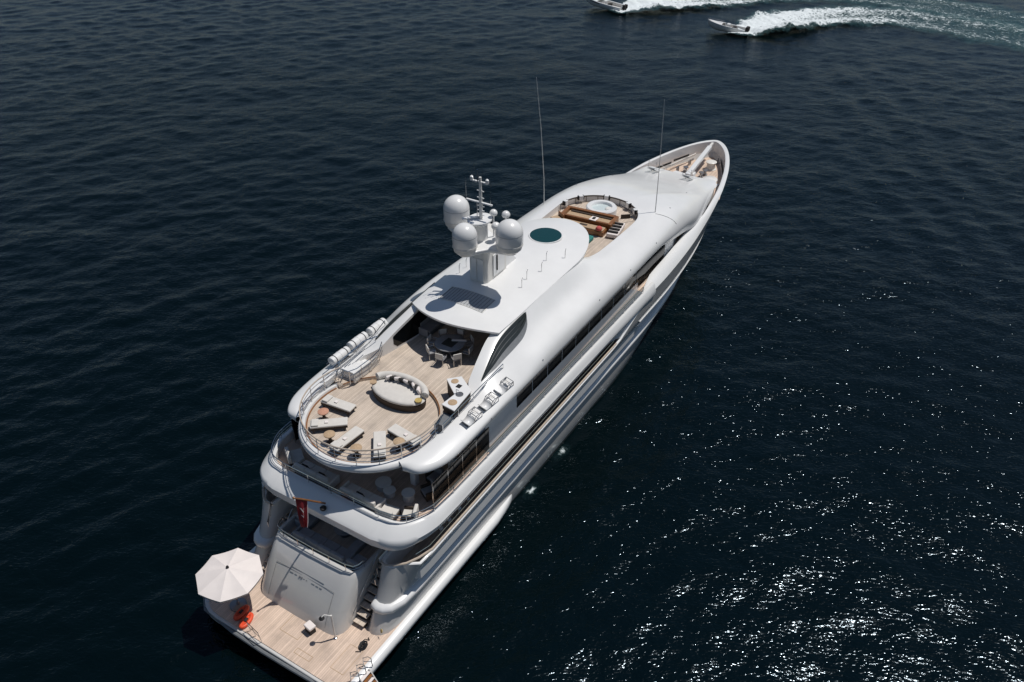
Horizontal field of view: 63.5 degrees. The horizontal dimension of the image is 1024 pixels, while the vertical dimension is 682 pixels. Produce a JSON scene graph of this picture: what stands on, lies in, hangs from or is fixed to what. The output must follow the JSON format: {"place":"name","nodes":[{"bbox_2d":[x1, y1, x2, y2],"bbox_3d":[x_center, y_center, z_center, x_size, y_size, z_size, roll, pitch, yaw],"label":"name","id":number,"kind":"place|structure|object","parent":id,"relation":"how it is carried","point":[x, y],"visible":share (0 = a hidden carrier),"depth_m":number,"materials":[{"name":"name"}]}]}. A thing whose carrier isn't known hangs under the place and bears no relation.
{"place":"outdoors","nodes":[
{"label":"outdoors","id":0,"kind":"place"},
{"bbox_2d":[334,527,349,537],"bbox_3d":[-8.645,9.821,42.877,1.060,0.450,1.060,19,39,26],"label":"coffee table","id":1,"kind":"object","parent":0,"point":[342,534],"visible":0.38,"depth_m":42.53,"materials":[{"name":"black metal"}]},
{"bbox_2d":[0,0,1023,681],"bbox_3d":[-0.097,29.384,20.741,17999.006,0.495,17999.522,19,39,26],"label":"sea","id":2,"kind":"structure","parent":0,"point":[792,444],"depth_m":66.17,"materials":[{"name":"liquid"}]},
{"bbox_2d":[203,77,729,681],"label":"motor yacht","id":3,"kind":"object","parent":2,"relation":"on","point":[555,317],"visible":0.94,"depth_m":44.93,"materials":[{"name":"white paint"}]},
{"bbox_2d":[195,548,263,611],"bbox_3d":[-13.872,12.151,41.118,3.067,3.020,3.067,-14,37,-19],"label":"parasol","id":4,"kind":"object","parent":3,"relation":"on","point":[234,576],"visible":1,"depth_m":40.32,"materials":[{"name":"white fabric"}]},
{"bbox_2d":[233,605,248,620],"bbox_3d":[-13.549,13.599,41.449,0.540,0.195,1.000,9,35,28],"label":"inflatable float","id":5,"kind":"object","parent":3,"relation":"on","point":[241,612],"visible":1,"depth_m":41.35,"materials":[{"name":"orange plastic"}]},
{"bbox_2d":[239,612,253,628],"bbox_3d":[-13.197,13.879,41.095,0.540,0.195,1.000,11,36,16],"label":"inflatable float","id":6,"kind":"object","parent":3,"relation":"on","point":[248,617],"visible":0.98,"depth_m":41.02,"materials":[{"name":"orange plastic"}]},
{"bbox_2d":[246,622,261,641],"bbox_3d":[-12.480,14.210,40.482,1.133,1.116,0.400,27,43,33],"label":"rail frame","id":7,"kind":"object","parent":3,"relation":"on","point":[253,630],"visible":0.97,"depth_m":40.16,"materials":[{"name":"silver metal"}]},
{"bbox_2d":[284,446,304,467],"bbox_3d":[-11.361,5.989,43.328,0.850,0.720,1.000,-14,37,-19],"label":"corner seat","id":8,"kind":"object","parent":3,"relation":"on","point":[294,456],"visible":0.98,"depth_m":43.18,"materials":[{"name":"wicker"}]},
{"bbox_2d":[295,499,307,527],"bbox_3d":[-9.892,8.088,39.405,0.633,2.049,0.246,-28,44,-34],"label":"ensign","id":9,"kind":"object","parent":3,"relation":"attached to","point":[302,508],"visible":1,"depth_m":39.46,"materials":[{"name":"red fabric"}]},
{"bbox_2d":[295,513,320,528],"bbox_3d":[-10.512,9.107,43.566,0.850,0.720,1.740,19,39,26],"label":"sofa","id":10,"kind":"object","parent":3,"relation":"on","point":[313,521],"visible":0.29,"depth_m":43.19,"materials":[{"name":"grey fabric"}]},
{"bbox_2d":[303,620,315,634],"bbox_3d":[-9.891,14.066,40.565,0.520,0.500,0.400,27,43,33],"label":"deck stool","id":11,"kind":"object","parent":3,"relation":"on","point":[310,627],"visible":1,"depth_m":40.44,"materials":[{"name":"white fabric"}]},
{"bbox_2d":[292,457,340,489],"bbox_3d":[-10.011,6.695,42.307,2.540,0.720,0.850,19,39,26],"label":"sofa","id":12,"kind":"object","parent":3,"relation":"on","point":[311,469],"visible":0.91,"depth_m":42.08,"materials":[{"name":"fabric"}]},
{"bbox_2d":[317,408,328,418],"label":"side table","id":13,"kind":"object","parent":3,"relation":"on","point":[322,412],"visible":0.89,"depth_m":41.88,"materials":[{"name":"wood"}]},
{"bbox_2d":[291,525,355,566],"bbox_3d":[-9.549,10.279,41.872,3.640,0.720,0.850,19,39,26],"label":"sofa","id":14,"kind":"object","parent":3,"relation":"on","point":[320,542],"visible":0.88,"depth_m":41.70,"materials":[{"name":"grey fabric"}]},
{"bbox_2d":[319,614,336,639],"bbox_3d":[-8.851,13.791,39.816,0.690,1.804,0.277,-3,35,-4],"label":"deck shower","id":15,"kind":"object","parent":3,"relation":"on","point":[321,618],"visible":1,"depth_m":39.54,"materials":[{"name":"silver metal"}]},
{"bbox_2d":[310,417,347,433],"bbox_3d":[-9.165,4.189,41.482,1.860,0.500,0.610,-5,35,-7],"label":"sun lounger","id":16,"kind":"object","parent":3,"relation":"on","point":[326,424],"visible":1,"depth_m":41.30,"materials":[{"name":"white fabric"}]},
{"bbox_2d":[323,430,334,443],"bbox_3d":[-8.926,4.763,40.587,0.570,0.575,0.570,19,39,26],"label":"side table","id":17,"kind":"object","parent":3,"relation":"on","point":[329,434],"visible":0.92,"depth_m":40.50,"materials":[{"name":"wood"}]},
{"bbox_2d":[320,394,356,415],"bbox_3d":[-8.957,3.313,42.748,1.860,0.500,0.610,16,38,22],"label":"sun lounger","id":18,"kind":"object","parent":3,"relation":"on","point":[331,401],"visible":1,"depth_m":42.60,"materials":[{"name":"fabric"}]},
{"bbox_2d":[326,346,352,367],"bbox_3d":[-9.483,0.843,45.500,0.680,0.630,1.480,19,39,26],"label":"raft canister","id":19,"kind":"object","parent":3,"relation":"on","point":[337,356],"visible":0.84,"depth_m":45.25,"materials":[{"name":"white paint"}]},
{"bbox_2d":[329,426,364,454],"bbox_3d":[-8.078,4.857,40.517,0.610,0.500,1.860,22,40,29],"label":"sun lounger","id":20,"kind":"object","parent":3,"relation":"on","point":[349,437],"visible":0.81,"depth_m":40.38,"materials":[{"name":"white fabric"}]},
{"bbox_2d":[350,444,361,458],"bbox_3d":[-7.463,5.322,39.780,0.570,0.575,0.570,19,39,26],"label":"side table","id":21,"kind":"object","parent":3,"relation":"on","point":[357,446],"visible":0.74,"depth_m":39.72,"materials":[{"name":"wood"}]},
{"bbox_2d":[346,553,367,571],"bbox_3d":[-7.648,10.911,40.959,0.750,0.720,0.850,19,39,26],"label":"corner seat","id":22,"kind":"object","parent":3,"relation":"on","point":[357,558],"visible":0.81,"depth_m":40.84,"materials":[{"name":"grey fabric"}]},
{"bbox_2d":[347,538,367,553],"bbox_3d":[-7.816,10.424,42.032,0.500,0.420,1.600,19,39,26],"label":"bench","id":23,"kind":"object","parent":3,"relation":"on","point":[357,545],"visible":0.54,"depth_m":41.86,"materials":[{"name":"grey fabric"}]},
{"bbox_2d":[346,331,368,352],"bbox_3d":[-8.703,0.017,46.658,0.680,0.630,1.480,19,39,26],"label":"raft canister","id":24,"kind":"object","parent":3,"relation":"on","point":[357,340],"visible":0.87,"depth_m":46.39,"materials":[{"name":"white paint"}]},
{"bbox_2d":[355,637,369,651],"bbox_3d":[-7.171,14.674,39.983,0.443,0.179,0.958,19,39,26],"label":"rope coil","id":25,"kind":"object","parent":3,"relation":"on","point":[360,646],"visible":1,"depth_m":39.92,"materials":[{"name":"black fabric"}]},
{"bbox_2d":[338,480,386,512],"bbox_3d":[-7.397,7.643,40.937,2.440,0.720,0.850,19,39,26],"label":"sofa","id":26,"kind":"object","parent":3,"relation":"on","point":[362,494],"visible":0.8,"depth_m":40.72,"materials":[{"name":"fabric"}]},
{"bbox_2d":[350,656,377,681],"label":"boarding ladder","id":27,"kind":"object","parent":3,"relation":"attached to","point":[368,676],"visible":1,"depth_m":38.79,"materials":[{"name":"silver metal"}]},
{"bbox_2d":[366,318,386,334],"bbox_3d":[-7.823,-0.797,47.835,0.680,0.630,1.480,19,39,26],"label":"raft canister","id":28,"kind":"object","parent":3,"relation":"on","point":[373,328],"visible":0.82,"depth_m":47.50,"materials":[{"name":"white paint"}]},
{"bbox_2d":[373,431,385,460],"bbox_3d":[-6.417,5.090,40.179,0.610,0.500,1.860,-4,35,-6],"label":"sun lounger","id":29,"kind":"object","parent":3,"relation":"on","point":[379,439],"visible":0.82,"depth_m":40.09,"materials":[{"name":"white fabric"}]},
{"bbox_2d":[375,476,391,491],"bbox_3d":[-6.486,7.266,41.851,0.840,0.420,0.840,19,39,26],"label":"coffee table","id":30,"kind":"object","parent":3,"relation":"on","point":[382,483],"visible":0.94,"depth_m":41.68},
{"bbox_2d":[376,503,400,520],"bbox_3d":[-5.985,8.237,40.078,0.900,0.720,0.850,14,37,19],"label":"armchair","id":31,"kind":"object","parent":3,"relation":"on","point":[390,509],"visible":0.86,"depth_m":40.04,"materials":[{"name":"fabric"}]},
{"bbox_2d":[383,485,395,498],"bbox_3d":[-6.123,7.585,41.443,0.640,0.360,0.640,19,39,26],"label":"coffee table","id":32,"kind":"object","parent":3,"relation":"on","point":[389,491],"visible":1,"depth_m":41.31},
{"bbox_2d":[393,437,404,451],"bbox_3d":[-5.465,5.059,40.160,0.570,0.575,0.570,19,39,26],"label":"side table","id":33,"kind":"object","parent":3,"relation":"on","point":[397,440],"visible":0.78,"depth_m":40.07,"materials":[{"name":"wood"}]},
{"bbox_2d":[372,371,428,411],"bbox_3d":[-5.877,2.613,43.364,3.501,0.910,2.029,19,39,26],"label":"daybed","id":34,"kind":"object","parent":3,"relation":"on","point":[399,391],"visible":1,"depth_m":43.06,"materials":[{"name":"fabric"}]},
{"bbox_2d":[370,379,376,384],"bbox_3d":[-7.329,2.167,43.736,0.380,0.080,0.380,19,39,26],"label":"tray","id":35,"kind":"object","parent":34,"relation":"on","point":[373,381],"visible":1,"depth_m":43.74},
{"bbox_2d":[415,398,421,402],"bbox_3d":[-4.799,3.053,42.456,0.380,0.080,0.380,19,39,26],"label":"tray","id":36,"kind":"object","parent":34,"relation":"on","point":[418,400],"visible":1,"depth_m":42.43,"materials":[{"name":"yellow"}]},
{"bbox_2d":[387,424,421,449],"bbox_3d":[-5.288,4.697,40.748,1.860,0.500,0.610,25,42,32],"label":"sun lounger","id":37,"kind":"object","parent":3,"relation":"on","point":[395,430],"visible":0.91,"depth_m":40.66,"materials":[{"name":"white fabric"}]},
{"bbox_2d":[401,487,414,503],"bbox_3d":[-5.140,7.704,41.147,0.680,0.500,0.680,19,39,26],"label":"coffee table","id":38,"kind":"object","parent":3,"relation":"on","point":[408,493],"visible":1,"depth_m":40.99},
{"bbox_2d":[401,504,418,521],"bbox_3d":[-4.913,8.342,39.927,0.740,0.840,0.760,4,35,5],"label":"armchair","id":39,"kind":"object","parent":3,"relation":"on","point":[410,509],"visible":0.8,"depth_m":39.85,"materials":[{"name":"fabric"}]},
{"bbox_2d":[420,478,434,501],"bbox_3d":[-4.099,7.422,41.257,0.740,0.840,0.760,-17,38,-23],"label":"armchair","id":40,"kind":"object","parent":3,"relation":"on","point":[426,490],"visible":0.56,"depth_m":41.21,"materials":[{"name":"fabric"}]},
{"bbox_2d":[425,344,436,360],"bbox_3d":[-4.488,0.589,46.122,0.510,0.840,0.527,-13,37,-17],"label":"dining chair","id":41,"kind":"object","parent":3,"relation":"on","point":[431,351],"visible":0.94,"depth_m":45.98,"materials":[{"name":"white fabric"}]},
{"bbox_2d":[427,334,435,347],"bbox_3d":[-4.473,0.112,46.811,0.510,0.840,0.527,14,37,19],"label":"dining chair","id":42,"kind":"object","parent":3,"relation":"on","point":[429,338],"visible":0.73,"depth_m":46.71,"materials":[{"name":"silver metal"}]},
{"bbox_2d":[419,317,444,336],"bbox_3d":[-4.502,-1.236,48.760,0.850,0.720,2.640,19,39,26],"label":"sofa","id":43,"kind":"object","parent":3,"relation":"on","point":[428,326],"visible":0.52,"depth_m":48.17,"materials":[{"name":"grey fabric"}]},
{"bbox_2d":[425,467,443,482],"bbox_3d":[-3.902,6.855,42.075,0.760,0.840,0.740,27,43,33],"label":"armchair","id":44,"kind":"object","parent":3,"relation":"on","point":[435,474],"visible":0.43,"depth_m":42.03,"materials":[{"name":"fabric"}]},
{"bbox_2d":[435,352,446,366],"bbox_3d":[-3.906,0.932,45.626,0.527,0.840,0.510,14,37,19],"label":"dining chair","id":45,"kind":"object","parent":3,"relation":"on","point":[440,357],"visible":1,"depth_m":45.38,"materials":[{"name":"white fabric"}]},
{"bbox_2d":[434,412,452,431],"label":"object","id":46,"kind":"object","parent":3,"relation":"on","point":[445,417],"visible":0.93,"depth_m":41.11,"materials":[{"name":"grey metal"}]},
{"bbox_2d":[439,328,448,336],"bbox_3d":[-3.870,-0.219,47.289,0.527,0.840,0.510,-13,37,-17],"label":"dining chair","id":47,"kind":"object","parent":3,"relation":"on","point":[444,331],"visible":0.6,"depth_m":47.30,"materials":[{"name":"grey fabric"}]},
{"bbox_2d":[435,334,464,358],"bbox_3d":[-3.469,0.396,46.475,1.680,0.756,1.680,19,39,26],"label":"dining table","id":48,"kind":"object","parent":3,"relation":"on","point":[447,345],"visible":0.94,"depth_m":46.27,"materials":[{"name":"grey wood"}]},
{"bbox_2d":[452,339,466,341],"bbox_3d":[-2.962,-0.035,46.369,0.840,0.060,0.140,2,35,3],"label":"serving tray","id":49,"kind":"object","parent":48,"relation":"on","point":[462,340],"visible":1,"depth_m":46.32,"materials":[{"name":"grey metal"}]},
{"bbox_2d":[442,376,470,418],"bbox_3d":[-2.788,2.926,42.448,1.391,1.177,2.852,2,35,3],"label":"bar counter","id":50,"kind":"object","parent":3,"relation":"on","point":[459,391],"visible":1,"depth_m":42.21,"materials":[{"name":"paint"}]},
{"bbox_2d":[451,352,461,363],"bbox_3d":[-3.068,0.941,45.614,0.527,0.840,0.510,-13,37,-17],"label":"dining chair","id":51,"kind":"object","parent":3,"relation":"on","point":[456,357],"visible":1,"depth_m":45.32,"materials":[{"name":"white fabric"}]},
{"bbox_2d":[455,328,464,337],"bbox_3d":[-3.032,-0.210,47.277,0.527,0.840,0.510,14,37,19],"label":"dining chair","id":52,"kind":"object","parent":3,"relation":"on","point":[460,331],"visible":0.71,"depth_m":47.28,"materials":[{"name":"grey fabric"}]},
{"bbox_2d":[462,345,473,360],"bbox_3d":[-2.465,0.610,46.092,0.510,0.840,0.527,14,37,19],"label":"dining chair","id":53,"kind":"object","parent":3,"relation":"on","point":[466,351],"visible":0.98,"depth_m":45.98,"materials":[{"name":"grey fabric"}]},
{"bbox_2d":[464,334,473,350],"bbox_3d":[-2.450,0.133,46.781,0.510,0.840,0.527,-13,37,-17],"label":"dining chair","id":54,"kind":"object","parent":3,"relation":"on","point":[470,342],"visible":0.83,"depth_m":46.70,"materials":[{"name":"grey fabric"}]},
{"bbox_2d":[461,406,481,426],"bbox_3d":[-2.017,3.805,41.503,0.524,0.457,1.220,32,44,20],"label":"raft cradle","id":55,"kind":"object","parent":3,"relation":"on","point":[468,420],"visible":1,"depth_m":41.41,"materials":[{"name":"silver metal"}]},
{"bbox_2d":[478,391,498,410],"bbox_3d":[-1.204,3.107,42.511,0.524,0.457,1.220,32,44,20],"label":"raft cradle","id":56,"kind":"object","parent":3,"relation":"on","point":[485,404],"visible":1,"depth_m":42.43,"materials":[{"name":"silver metal"}]},
{"bbox_2d":[493,377,513,394],"bbox_3d":[-0.429,2.390,43.548,0.524,0.457,1.220,32,44,20],"label":"raft cradle","id":57,"kind":"object","parent":3,"relation":"on","point":[503,388],"visible":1,"depth_m":43.48,"materials":[{"name":"silver metal"}]},
{"bbox_2d":[517,380,531,407],"bbox_3d":[0.699,2.675,46.200,0.038,1.580,1.670,19,39,26],"label":"side window","id":58,"kind":"structure","parent":3,"relation":"in","point":[526,391],"depth_m":46.33,"materials":[{"name":"black glass"}]},
{"bbox_2d":[533,364,547,390],"bbox_3d":[1.616,1.827,47.426,0.038,1.580,1.670,19,39,26],"label":"side window","id":59,"kind":"structure","parent":3,"relation":"in","point":[537,380],"depth_m":47.57,"materials":[{"name":"black glass"}]},
{"bbox_2d":[548,350,561,374],"bbox_3d":[2.532,0.979,48.651,0.038,1.580,1.670,19,39,26],"label":"side window","id":60,"kind":"structure","parent":3,"relation":"in","point":[557,359],"depth_m":48.81,"materials":[{"name":"black glass"}]},
{"bbox_2d":[551,211,564,217],"bbox_3d":[3.187,-8.715,58.547,0.820,0.600,0.700,-17,38,-23],"label":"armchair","id":61,"kind":"object","parent":3,"relation":"on","point":[560,215],"visible":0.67,"depth_m":58.55,"materials":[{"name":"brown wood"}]},
{"bbox_2d":[562,335,575,360],"bbox_3d":[3.449,0.131,49.877,0.038,1.580,1.670,19,39,26],"label":"side window","id":62,"kind":"structure","parent":3,"relation":"in","point":[571,344],"depth_m":50.00,"materials":[{"name":"black glass"}]},
{"bbox_2d":[576,322,588,345],"bbox_3d":[4.366,-0.718,51.103,0.038,1.580,1.670,19,39,26],"label":"side window","id":63,"kind":"structure","parent":3,"relation":"in","point":[584,331],"depth_m":51.25,"materials":[{"name":"black glass"}]},
{"bbox_2d":[562,218,606,236],"bbox_3d":[4.898,-7.945,57.716,3.400,0.480,0.700,17,38,22],"label":"bench","id":64,"kind":"object","parent":3,"relation":"on","point":[591,229],"visible":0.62,"depth_m":57.18,"materials":[{"name":"beige fabric"}]},
{"bbox_2d":[562,205,618,231],"bbox_3d":[5.461,-8.654,58.618,3.900,0.620,1.560,17,38,22],"label":"sun bed","id":65,"kind":"object","parent":3,"relation":"on","point":[605,220],"visible":0.77,"depth_m":58.43,"materials":[{"name":"beige fabric"}]},
{"bbox_2d":[589,308,601,331],"bbox_3d":[5.282,-1.566,52.329,0.038,1.580,1.670,19,39,26],"label":"side window","id":66,"kind":"structure","parent":3,"relation":"in","point":[596,319],"depth_m":52.49,"materials":[{"name":"black glass"}]},
{"bbox_2d":[601,296,613,319],"bbox_3d":[6.199,-2.414,53.555,0.038,1.580,1.670,19,39,26],"label":"side window","id":67,"kind":"structure","parent":3,"relation":"in","point":[608,306],"depth_m":53.69,"materials":[{"name":"black glass"}]},
{"bbox_2d":[606,222,624,238],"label":"steps","id":68,"kind":"object","parent":3,"relation":"on","point":[615,229],"visible":1,"depth_m":56.99,"materials":[{"name":"white paint"}]},
{"bbox_2d":[613,284,624,306],"bbox_3d":[7.116,-3.263,54.781,0.038,1.580,1.670,19,39,26],"label":"side window","id":69,"kind":"structure","parent":3,"relation":"in","point":[619,295],"depth_m":54.92,"materials":[{"name":"black glass"}]},
{"bbox_2d":[625,273,635,294],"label":"side window","id":70,"kind":"structure","parent":3,"relation":"in","point":[630,283],"depth_m":56.13,"materials":[{"name":"black glass"}]},
{"bbox_2d":[635,262,646,283],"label":"side window","id":71,"kind":"structure","parent":3,"relation":"in","point":[641,272],"depth_m":57.34,"materials":[{"name":"black glass"}]},
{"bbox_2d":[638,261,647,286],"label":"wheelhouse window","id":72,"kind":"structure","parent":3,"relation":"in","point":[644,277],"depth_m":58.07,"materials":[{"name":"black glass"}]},
{"bbox_2d":[647,251,656,277],"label":"wheelhouse window","id":73,"kind":"structure","parent":3,"relation":"in","point":[652,261],"depth_m":58.81,"materials":[{"name":"black glass"}]},
{"bbox_2d":[655,245,664,267],"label":"wheelhouse window","id":74,"kind":"structure","parent":3,"relation":"in","point":[660,252],"depth_m":59.83,"materials":[{"name":"black glass"}]},
{"bbox_2d":[586,0,627,12],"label":"speedboat","id":75,"kind":"object","parent":2,"relation":"on","point":[608,5],"visible":0.98,"depth_m":149.25,"materials":[{"name":"white paint"}]},
{"bbox_2d":[708,18,749,35],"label":"speedboat","id":76,"kind":"object","parent":2,"relation":"on","point":[721,26],"visible":1,"depth_m":136.13,"materials":[{"name":"white paint"}]},
{"bbox_2d":[612,0,1023,27],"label":"wake","id":77,"kind":"object","parent":2,"relation":"on","point":[639,4],"visible":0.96,"depth_m":151.27,"materials":[{"name":"liquid"}]},
{"bbox_2d":[728,6,1023,44],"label":"wake","id":78,"kind":"object","parent":2,"relation":"on","point":[760,22],"visible":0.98,"depth_m":142.60,"materials":[{"name":"liquid"}]},
{"bbox_2d":[621,214,630,218],"bbox_3d":[8.134,-8.918,59.263,0.700,0.320,0.080,-5,35,-7],"label":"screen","id":79,"kind":"object","parent":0,"point":[624,216],"visible":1,"depth_m":59.21,"materials":[{"name":"glass"}]}
]}

